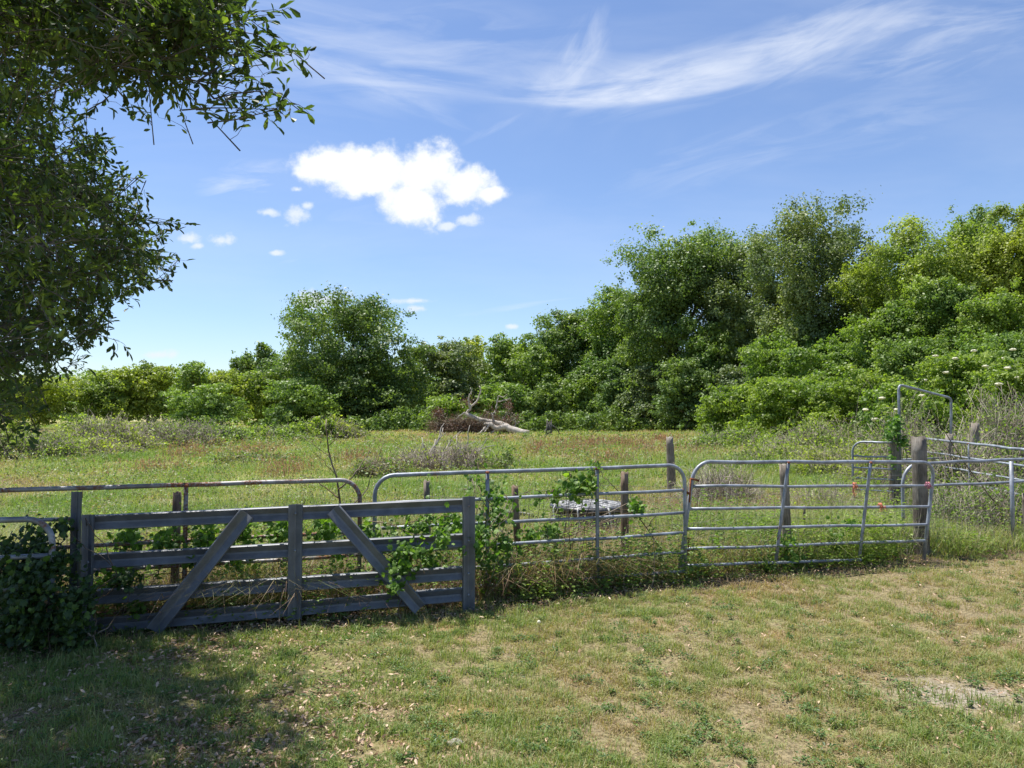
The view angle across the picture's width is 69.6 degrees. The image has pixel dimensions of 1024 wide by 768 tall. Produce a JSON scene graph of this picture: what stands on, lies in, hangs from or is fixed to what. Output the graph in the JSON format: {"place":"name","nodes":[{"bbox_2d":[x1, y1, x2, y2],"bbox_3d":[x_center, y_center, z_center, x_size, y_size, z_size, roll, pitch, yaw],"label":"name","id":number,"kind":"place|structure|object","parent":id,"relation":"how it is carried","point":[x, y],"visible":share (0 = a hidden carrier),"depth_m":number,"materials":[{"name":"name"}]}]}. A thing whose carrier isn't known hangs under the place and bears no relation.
{"place":"outdoors","nodes":[
{"label":"outdoors","id":0,"kind":"place"},
{"bbox_2d":[0,415,1023,767],"bbox_3d":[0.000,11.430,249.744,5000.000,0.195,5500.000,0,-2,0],"label":"ground","id":1,"kind":"structure","parent":0,"point":[786,753],"depth_m":4.58,"materials":[{"name":"green plant"}]},
{"bbox_2d":[0,516,55,636],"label":"tube gate","id":2,"kind":"structure","parent":1,"relation":"on","point":[47,528],"depth_m":5.19,"materials":[{"name":"metal"}]},
{"bbox_2d":[0,420,96,460],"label":"bramble bank","id":3,"kind":"structure","parent":1,"relation":"on","point":[48,441],"depth_m":24.50,"materials":[{"name":"green plant"}]},
{"bbox_2d":[0,373,100,428],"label":"shrubby tree","id":4,"kind":"object","parent":1,"relation":"on","point":[54,396],"visible":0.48,"depth_m":65.30,"materials":[{"name":"green plant"}]},
{"bbox_2d":[0,509,150,659],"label":"climbing vine","id":5,"kind":"object","parent":1,"relation":"on","point":[68,619],"visible":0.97,"depth_m":5.07,"materials":[{"name":"green plant"}]},
{"bbox_2d":[69,492,82,601],"bbox_3d":[-3.362,1.402,5.667,0.070,1.142,0.057,0,-2,0],"label":"steel post","id":6,"kind":"object","parent":1,"relation":"on","point":[76,506],"visible":0.54,"depth_m":5.66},
{"bbox_2d":[0,478,361,615],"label":"tube gate","id":7,"kind":"structure","parent":6,"relation":"attached to","point":[173,485],"depth_m":5.95,"materials":[{"name":"metal"}]},
{"bbox_2d":[55,432,154,457],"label":"bramble bank","id":8,"kind":"structure","parent":1,"relation":"on","point":[98,445],"depth_m":26.63,"materials":[{"name":"green plant"}]},
{"bbox_2d":[74,365,148,424],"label":"shrubby tree","id":9,"kind":"object","parent":1,"relation":"on","point":[116,386],"visible":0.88,"depth_m":68.31,"materials":[{"name":"green plant"}]},
{"bbox_2d":[48,409,174,449],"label":"bramble bank","id":10,"kind":"structure","parent":1,"relation":"on","point":[124,433],"depth_m":29.50,"materials":[{"name":"green plant"}]},
{"bbox_2d":[105,359,180,424],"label":"shrubby tree","id":11,"kind":"object","parent":1,"relation":"on","point":[152,384],"visible":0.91,"depth_m":70.05,"materials":[{"name":"green plant"}]},
{"bbox_2d":[0,0,324,458],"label":"oak tree","id":12,"kind":"object","parent":1,"relation":"on","point":[43,192],"visible":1,"depth_m":3.80,"materials":[{"name":"green plant"}]},
{"bbox_2d":[127,410,228,448],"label":"bramble bank","id":13,"kind":"structure","parent":1,"relation":"on","point":[171,432],"depth_m":32.47,"materials":[{"name":"green plant"}]},
{"bbox_2d":[171,360,215,413],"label":"young tree","id":14,"kind":"object","parent":1,"relation":"on","point":[191,373],"visible":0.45,"depth_m":67.30,"materials":[{"name":"green plant"}]},
{"bbox_2d":[158,382,254,428],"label":"shrubby tree","id":15,"kind":"object","parent":1,"relation":"on","point":[211,398],"visible":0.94,"depth_m":54.21,"materials":[{"name":"green plant"}]},
{"bbox_2d":[93,502,343,628],"bbox_3d":[-2.344,1.412,5.944,2.045,0.950,0.864,0,-2,0],"label":"climbing vine","id":16,"kind":"object","parent":1,"relation":"on","point":[328,529],"visible":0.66,"depth_m":5.91,"materials":[{"name":"green plant"}]},
{"bbox_2d":[201,369,256,425],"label":"shrubby tree","id":17,"kind":"object","parent":1,"relation":"on","point":[229,378],"visible":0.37,"depth_m":69.68,"materials":[{"name":"green plant"}]},
{"bbox_2d":[200,412,259,443],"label":"bramble bank","id":18,"kind":"structure","parent":1,"relation":"on","point":[235,431],"depth_m":37.75,"materials":[{"name":"green plant"}]},
{"bbox_2d":[228,347,260,416],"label":"dark tree","id":19,"kind":"object","parent":1,"relation":"on","point":[243,364],"visible":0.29,"depth_m":114.30,"materials":[{"name":"green plant"}]},
{"bbox_2d":[2,358,506,421],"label":"wood","id":20,"kind":"object","parent":1,"relation":"on","point":[79,375],"visible":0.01,"depth_m":130.00,"materials":[{"name":"green plant"}]},
{"bbox_2d":[209,447,301,464],"bbox_3d":[-8.359,2.329,23.940,3.003,0.634,1.947,0,-2,0],"label":"scrub patch","id":21,"kind":"object","parent":1,"relation":"on","point":[235,456],"visible":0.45,"depth_m":23.59,"materials":[{"name":"green plant"}]},
{"bbox_2d":[235,370,292,427],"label":"shrubby tree","id":22,"kind":"object","parent":1,"relation":"on","point":[258,401],"visible":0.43,"depth_m":72.62,"materials":[{"name":"green plant"}]},
{"bbox_2d":[250,341,280,396],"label":"dark tree","id":23,"kind":"object","parent":1,"relation":"on","point":[264,351],"visible":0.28,"depth_m":99.85,"materials":[{"name":"green plant"}]},
{"bbox_2d":[80,496,474,633],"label":"beam gate","id":24,"kind":"structure","parent":1,"relation":"on","point":[295,549],"depth_m":5.82,"materials":[{"name":"wood"}]},
{"bbox_2d":[314,473,508,614],"bbox_3d":[-0.918,1.335,6.290,1.614,1.131,0.998,-2,-3,37],"label":"climbing vine","id":25,"kind":"object","parent":24,"relation":"attached to","point":[405,553],"visible":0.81,"depth_m":6.12,"materials":[{"name":"green plant"}]},
{"bbox_2d":[428,462,542,605],"bbox_3d":[-0.318,1.312,6.579,0.816,1.197,1.042,-1,-3,31],"label":"climbing vine","id":26,"kind":"object","parent":24,"relation":"attached to","point":[483,534],"visible":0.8,"depth_m":6.52,"materials":[{"name":"green plant"}]},
{"bbox_2d":[243,419,325,442],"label":"bramble bank","id":27,"kind":"structure","parent":1,"relation":"on","point":[289,431],"depth_m":41.45,"materials":[{"name":"green plant"}]},
{"bbox_2d":[258,376,348,423],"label":"shrubby tree","id":28,"kind":"object","parent":1,"relation":"on","point":[302,393],"visible":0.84,"depth_m":66.06,"materials":[{"name":"green plant"}]},
{"bbox_2d":[300,414,343,439],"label":"bush","id":29,"kind":"object","parent":1,"relation":"on","point":[320,425],"visible":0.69,"depth_m":42.80,"materials":[{"name":"green plant"}]},
{"bbox_2d":[296,414,374,439],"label":"bramble bank","id":30,"kind":"structure","parent":1,"relation":"on","point":[347,428],"depth_m":43.35,"materials":[{"name":"green plant"}]},
{"bbox_2d":[301,419,383,569],"bbox_3d":[-1.609,1.061,6.955,0.793,1.457,0.226,0,-2,0],"label":"bare sapling","id":31,"kind":"object","parent":1,"relation":"on","point":[338,488],"visible":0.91,"depth_m":6.90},
{"bbox_2d":[257,280,451,417],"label":"oak tree","id":32,"kind":"object","parent":1,"relation":"on","point":[366,367],"visible":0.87,"depth_m":72.03,"materials":[{"name":"green plant"}]},
{"bbox_2d":[338,450,416,478],"bbox_3d":[-3.419,2.066,18.945,1.769,0.751,1.632,-1,-3,31],"label":"scrub patch","id":33,"kind":"object","parent":1,"relation":"on","point":[388,462],"visible":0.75,"depth_m":18.75,"materials":[{"name":"green plant"}]},
{"bbox_2d":[335,390,423,429],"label":"bush","id":34,"kind":"object","parent":1,"relation":"on","point":[400,402],"visible":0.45,"depth_m":69.95,"materials":[{"name":"green plant"}]},
{"bbox_2d":[92,432,761,478],"bbox_3d":[-0.221,2.460,29.232,26.367,0.763,21.583,1,-2,-18],"label":"red sorrel","id":35,"kind":"object","parent":1,"relation":"on","point":[660,437],"visible":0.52,"depth_m":25.88,"materials":[{"name":"plant"}]},
{"bbox_2d":[407,392,472,429],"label":"bush","id":36,"kind":"object","parent":1,"relation":"on","point":[443,401],"visible":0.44,"depth_m":64.92,"materials":[{"name":"green plant"}]},
{"bbox_2d":[391,424,502,471],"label":"bush","id":37,"kind":"object","parent":1,"relation":"on","point":[442,456],"visible":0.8,"depth_m":20.55,"materials":[{"name":"grey plant"}]},
{"bbox_2d":[406,336,493,413],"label":"grey green tree","id":38,"kind":"object","parent":1,"relation":"on","point":[447,358],"visible":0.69,"depth_m":79.79,"materials":[{"name":"green plant"}]},
{"bbox_2d":[443,335,487,413],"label":"shrubby tree","id":39,"kind":"object","parent":1,"relation":"on","point":[480,351],"visible":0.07,"depth_m":93.88,"materials":[{"name":"green plant"}]},
{"bbox_2d":[420,386,529,434],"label":"fallen tree","id":40,"kind":"object","parent":1,"relation":"on","point":[457,424],"visible":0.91,"depth_m":54.98,"materials":[{"name":"wood"}]},
{"bbox_2d":[257,404,698,432],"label":"undergrowth","id":41,"kind":"object","parent":1,"relation":"on","point":[591,421],"visible":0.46,"depth_m":62.05,"materials":[{"name":"green plant"}]},
{"bbox_2d":[466,442,523,469],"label":"bush","id":42,"kind":"object","parent":1,"relation":"on","point":[507,457],"visible":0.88,"depth_m":20.23,"materials":[{"name":"green plant"}]},
{"bbox_2d":[469,332,539,413],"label":"leafy tree","id":43,"kind":"object","parent":1,"relation":"on","point":[500,351],"visible":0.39,"depth_m":84.94,"materials":[{"name":"green plant"}]},
{"bbox_2d":[475,381,536,418],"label":"bush","id":44,"kind":"object","parent":1,"relation":"on","point":[514,393],"visible":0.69,"depth_m":68.57,"materials":[{"name":"green plant"}]},
{"bbox_2d":[0,469,1013,629],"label":"field herbs","id":45,"kind":"object","parent":1,"relation":"on","point":[620,579],"visible":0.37,"depth_m":7.15,"materials":[{"name":"green plant"}]},
{"bbox_2d":[0,422,1023,624],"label":"field grass","id":46,"kind":"structure","parent":1,"relation":"on","point":[950,534],"depth_m":12.62,"materials":[{"name":"plant"}]},
{"bbox_2d":[0,430,1023,584],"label":"pasture weeds","id":47,"kind":"object","parent":1,"relation":"on","point":[399,445],"visible":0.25,"depth_m":19.37,"materials":[{"name":"green plant"}]},
{"bbox_2d":[0,557,1023,767],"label":"lawn weeds","id":48,"kind":"object","parent":1,"relation":"on","point":[605,707],"visible":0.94,"depth_m":4.16,"materials":[{"name":"green plant"}]},
{"bbox_2d":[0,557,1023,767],"bbox_3d":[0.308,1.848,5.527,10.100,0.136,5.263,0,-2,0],"label":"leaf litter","id":49,"kind":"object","parent":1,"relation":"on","point":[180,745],"visible":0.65,"depth_m":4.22,"materials":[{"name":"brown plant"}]},
{"bbox_2d":[17,469,1023,616],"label":"dry stalks","id":50,"kind":"object","parent":1,"relation":"on","point":[726,500],"visible":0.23,"depth_m":8.49,"materials":[{"name":"plant"}]},
{"bbox_2d":[372,464,686,593],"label":"tube gate","id":51,"kind":"structure","parent":1,"relation":"on","point":[596,517],"depth_m":6.94,"materials":[{"name":"metal"}]},
{"bbox_2d":[501,343,565,396],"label":"leafy tree","id":52,"kind":"object","parent":1,"relation":"on","point":[533,376],"visible":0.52,"depth_m":75.06,"materials":[{"name":"green plant"}]},
{"bbox_2d":[520,380,574,429],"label":"bush","id":53,"kind":"object","parent":1,"relation":"on","point":[546,400],"visible":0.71,"depth_m":68.93,"materials":[{"name":"green plant"}]},
{"bbox_2d":[170,436,929,586],"bbox_3d":[0.992,1.340,7.418,8.082,1.554,0.279,1,-2,-18],"label":"wire fence","id":54,"kind":"object","parent":1,"relation":"on","point":[919,471],"visible":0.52,"depth_m":7.93,"materials":[{"name":"grey"}]},
{"bbox_2d":[522,468,606,574],"bbox_3d":[0.512,1.361,7.016,0.743,1.132,0.647,-2,-3,39],"label":"climbing vine","id":55,"kind":"object","parent":1,"relation":"on","point":[579,483],"visible":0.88,"depth_m":6.92,"materials":[{"name":"green plant"}]},
{"bbox_2d":[530,304,606,405],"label":"leafy tree","id":56,"kind":"object","parent":1,"relation":"on","point":[563,337],"visible":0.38,"depth_m":79.04,"materials":[{"name":"green plant"}]},
{"bbox_2d":[499,496,654,589],"bbox_3d":[0.576,1.505,7.088,1.635,0.854,0.683,0,-2,0],"label":"climbing vine","id":57,"kind":"object","parent":1,"relation":"on","point":[531,534],"visible":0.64,"depth_m":7.10,"materials":[{"name":"green plant"}]},
{"bbox_2d":[552,366,610,426],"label":"bush","id":58,"kind":"object","parent":1,"relation":"on","point":[582,395],"visible":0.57,"depth_m":70.32,"materials":[{"name":"green plant"}]},
{"bbox_2d":[550,499,629,540],"bbox_3d":[1.044,1.813,9.827,1.098,0.449,1.100,0,-2,0],"label":"livestock tub","id":59,"kind":"object","parent":1,"relation":"on","point":[611,504],"visible":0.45,"depth_m":9.43,"materials":[{"name":"silver plastic"}]},
{"bbox_2d":[557,280,663,418],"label":"leafy tree","id":60,"kind":"object","parent":1,"relation":"on","point":[602,343],"visible":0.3,"depth_m":75.73,"materials":[{"name":"green plant"}]},
{"bbox_2d":[575,352,650,428],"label":"bush","id":61,"kind":"object","parent":1,"relation":"on","point":[613,372],"visible":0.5,"depth_m":68.61,"materials":[{"name":"green plant"}]},
{"bbox_2d":[611,361,677,430],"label":"bush","id":62,"kind":"object","parent":1,"relation":"on","point":[638,402],"visible":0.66,"depth_m":65.07,"materials":[{"name":"green plant"}]},
{"bbox_2d":[600,215,748,426],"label":"oak tree","id":63,"kind":"object","parent":1,"relation":"on","point":[656,314],"visible":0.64,"depth_m":64.59,"materials":[{"name":"green plant"}]},
{"bbox_2d":[648,354,716,429],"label":"bush","id":64,"kind":"object","parent":1,"relation":"on","point":[687,378],"visible":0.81,"depth_m":58.83,"materials":[{"name":"green plant"}]},
{"bbox_2d":[670,313,745,423],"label":"bush","id":65,"kind":"object","parent":1,"relation":"on","point":[709,345],"visible":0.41,"depth_m":60.84,"materials":[{"name":"green plant"}]},
{"bbox_2d":[653,457,777,512],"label":"dry shrub","id":66,"kind":"object","parent":1,"relation":"on","point":[716,479],"visible":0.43,"depth_m":12.21,"materials":[{"name":"yellow plant"}]},
{"bbox_2d":[684,364,751,428],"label":"bush","id":67,"kind":"object","parent":1,"relation":"on","point":[731,375],"visible":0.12,"depth_m":57.33,"materials":[{"name":"green plant"}]},
{"bbox_2d":[677,422,779,450],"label":"bramble bank","id":68,"kind":"structure","parent":1,"relation":"on","point":[730,437],"depth_m":31.49,"materials":[{"name":"green plant"}]},
{"bbox_2d":[690,380,772,434],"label":"vine thicket","id":69,"kind":"object","parent":1,"relation":"on","point":[716,406],"visible":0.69,"depth_m":43.97,"materials":[{"name":"green plant"}]},
{"bbox_2d":[684,224,800,378],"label":"oak tree","id":70,"kind":"object","parent":1,"relation":"on","point":[736,301],"visible":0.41,"depth_m":61.83,"materials":[{"name":"green plant"}]},
{"bbox_2d":[719,435,811,473],"bbox_3d":[7.290,1.988,20.892,3.180,1.082,2.507,0,-2,0],"label":"scrub patch","id":71,"kind":"object","parent":1,"relation":"on","point":[764,450],"visible":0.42,"depth_m":20.70,"materials":[{"name":"green plant"}]},
{"bbox_2d":[724,333,823,433],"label":"vine thicket","id":72,"kind":"object","parent":1,"relation":"on","point":[764,355],"visible":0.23,"depth_m":46.11,"materials":[{"name":"green plant"}]},
{"bbox_2d":[703,514,867,573],"bbox_3d":[2.988,1.685,7.828,1.941,0.578,0.737,0,-2,-5],"label":"climbing vine","id":73,"kind":"object","parent":1,"relation":"on","point":[795,555],"visible":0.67,"depth_m":7.75,"materials":[{"name":"green plant"}]},
{"bbox_2d":[724,373,852,438],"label":"vine thicket","id":74,"kind":"object","parent":1,"relation":"on","point":[768,408],"visible":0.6,"depth_m":37.21,"materials":[{"name":"green plant"}]},
{"bbox_2d":[678,460,934,567],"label":"tube gate","id":75,"kind":"structure","parent":1,"relation":"on","point":[865,507],"depth_m":7.64,"materials":[{"name":"metal"}]},
{"bbox_2d":[769,308,848,431],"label":"vine thicket","id":76,"kind":"object","parent":1,"relation":"on","point":[807,341],"visible":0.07,"depth_m":49.11,"materials":[{"name":"green plant"}]},
{"bbox_2d":[738,185,882,386],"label":"oak tree","id":77,"kind":"object","parent":1,"relation":"on","point":[794,240],"visible":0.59,"depth_m":50.46,"materials":[{"name":"green plant"}]},
{"bbox_2d":[768,431,863,477],"bbox_3d":[7.965,1.828,18.509,2.975,1.254,2.374,0,-2,0],"label":"scrub patch","id":78,"kind":"object","parent":1,"relation":"on","point":[822,456],"visible":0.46,"depth_m":18.24,"materials":[{"name":"green plant"}]},
{"bbox_2d":[754,410,885,453],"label":"bramble bank","id":79,"kind":"structure","parent":1,"relation":"on","point":[824,436],"depth_m":25.58,"materials":[{"name":"green plant"}]},
{"bbox_2d":[773,338,877,433],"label":"vine thicket","id":80,"kind":"object","parent":1,"relation":"on","point":[807,368],"visible":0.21,"depth_m":42.84,"materials":[{"name":"green plant"}]},
{"bbox_2d":[758,479,893,519],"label":"dry shrub","id":81,"kind":"object","parent":1,"relation":"on","point":[827,493],"visible":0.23,"depth_m":10.39,"materials":[{"name":"green plant"}]},
{"bbox_2d":[815,420,887,484],"bbox_3d":[8.056,1.590,15.888,2.475,1.623,2.396,-2,-3,44],"label":"scrub patch","id":82,"kind":"object","parent":1,"relation":"on","point":[858,473],"visible":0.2,"depth_m":15.88,"materials":[{"name":"green plant"}]},
{"bbox_2d":[806,362,913,435],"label":"vine thicket","id":83,"kind":"object","parent":1,"relation":"on","point":[846,390],"visible":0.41,"depth_m":32.45,"materials":[{"name":"green plant"}]},
{"bbox_2d":[826,294,946,419],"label":"vine thicket","id":84,"kind":"object","parent":1,"relation":"on","point":[882,323],"visible":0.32,"depth_m":41.06,"materials":[{"name":"green plant"}]},
{"bbox_2d":[887,436,900,505],"bbox_3d":[6.207,1.534,11.949,0.196,1.468,0.164,0,-2,0],"label":"wooden post","id":85,"kind":"object","parent":1,"relation":"on","point":[897,466],"visible":0.42,"depth_m":11.89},
{"bbox_2d":[851,441,893,492],"bbox_3d":[5.902,1.348,12.062,0.632,0.829,0.036,-2,-3,41],"label":"corral panel","id":86,"kind":"object","parent":85,"relation":"attached to","point":[859,442],"visible":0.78,"depth_m":12.09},
{"bbox_2d":[879,414,910,504],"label":"climbing vine","id":87,"kind":"object","parent":85,"relation":"attached to","point":[894,424],"visible":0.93,"depth_m":11.78,"materials":[{"name":"green plant"}]},
{"bbox_2d":[845,377,965,449],"bbox_3d":[13.287,1.224,24.938,3.879,3.004,3.328,0,-2,0],"label":"flowering shrub","id":88,"kind":"object","parent":1,"relation":"on","point":[888,389],"visible":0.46,"depth_m":24.40,"materials":[{"name":"green plant"}]},
{"bbox_2d":[864,332,953,389],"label":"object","id":89,"kind":"object","parent":1,"relation":"on","point":[900,355],"visible":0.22,"depth_m":36.49,"materials":[{"name":"green plant"}]},
{"bbox_2d":[823,212,1011,376],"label":"pale tree","id":90,"kind":"object","parent":1,"relation":"on","point":[918,261],"visible":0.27,"depth_m":45.30,"materials":[{"name":"green plant"}]},
{"bbox_2d":[897,384,952,477],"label":"metal arch","id":91,"kind":"structure","parent":1,"relation":"on","point":[924,391],"depth_m":12.20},
{"bbox_2d":[926,438,1023,509],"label":"corral panel","id":92,"kind":"object","parent":91,"relation":"attached to","point":[991,445],"visible":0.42,"depth_m":11.28,"materials":[{"name":"metal"}]},
{"bbox_2d":[846,381,1022,492],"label":"bramble bank","id":93,"kind":"structure","parent":1,"relation":"on","point":[909,433],"depth_m":14.85,"materials":[{"name":"green plant"}]},
{"bbox_2d":[893,271,987,356],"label":"vine thicket","id":94,"kind":"object","parent":1,"relation":"on","point":[947,299],"visible":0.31,"depth_m":40.48,"materials":[{"name":"green plant"}]},
{"bbox_2d":[867,416,1023,506],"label":"bramble bank","id":95,"kind":"structure","parent":1,"relation":"on","point":[956,473],"depth_m":12.28,"materials":[{"name":"green plant"}]},
{"bbox_2d":[883,213,1023,333],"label":"pale tree","id":96,"kind":"object","parent":1,"relation":"on","point":[966,230],"visible":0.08,"depth_m":42.54,"materials":[{"name":"green plant"}]},
{"bbox_2d":[897,345,1015,446],"bbox_3d":[16.360,0.641,26.952,4.479,4.339,4.582,0,-2,0],"label":"flowering shrub","id":97,"kind":"object","parent":1,"relation":"on","point":[952,370],"visible":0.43,"depth_m":26.64,"materials":[{"name":"green plant"}]},
{"bbox_2d":[891,463,1023,537],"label":"bramble bank","id":98,"kind":"structure","parent":1,"relation":"on","point":[981,493],"depth_m":10.07,"materials":[{"name":"green plant"}]},
{"bbox_2d":[901,458,1023,543],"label":"corral panel","id":99,"kind":"object","parent":1,"relation":"on","point":[907,469],"visible":0.7,"depth_m":9.16,"materials":[{"name":"metal"}]},
{"bbox_2d":[924,374,1023,483],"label":"bramble bank","id":100,"kind":"structure","parent":1,"relation":"on","point":[996,418],"depth_m":16.71,"materials":[{"name":"green plant"}]},
{"bbox_2d":[943,199,1009,255],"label":"dark tree","id":101,"kind":"object","parent":1,"relation":"on","point":[979,214],"visible":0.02,"depth_m":56.00,"materials":[{"name":"green plant"}]},
{"bbox_2d":[942,326,1023,429],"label":"vine thicket","id":102,"kind":"object","parent":1,"relation":"on","point":[1009,340],"visible":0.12,"depth_m":33.90,"materials":[{"name":"green plant"}]},
{"bbox_2d":[947,277,1023,361],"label":"vine thicket","id":103,"kind":"object","parent":1,"relation":"on","point":[994,313],"visible":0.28,"depth_m":38.56,"materials":[{"name":"green plant"}]},
{"bbox_2d":[961,356,1023,433],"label":"flowering shrub","id":104,"kind":"object","parent":1,"relation":"on","point":[1013,376],"visible":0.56,"depth_m":22.68,"materials":[{"name":"green plant"}]},
{"bbox_2d":[970,200,1023,332],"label":"pale tree","id":105,"kind":"object","parent":1,"relation":"on","point":[1013,244],"visible":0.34,"depth_m":42.16,"materials":[{"name":"green plant"}]},
{"bbox_2d":[0,0,1023,411],"label":"sky","id":106,"kind":"structure","parent":0,"point":[474,165],"materials":[{"name":"blue"}]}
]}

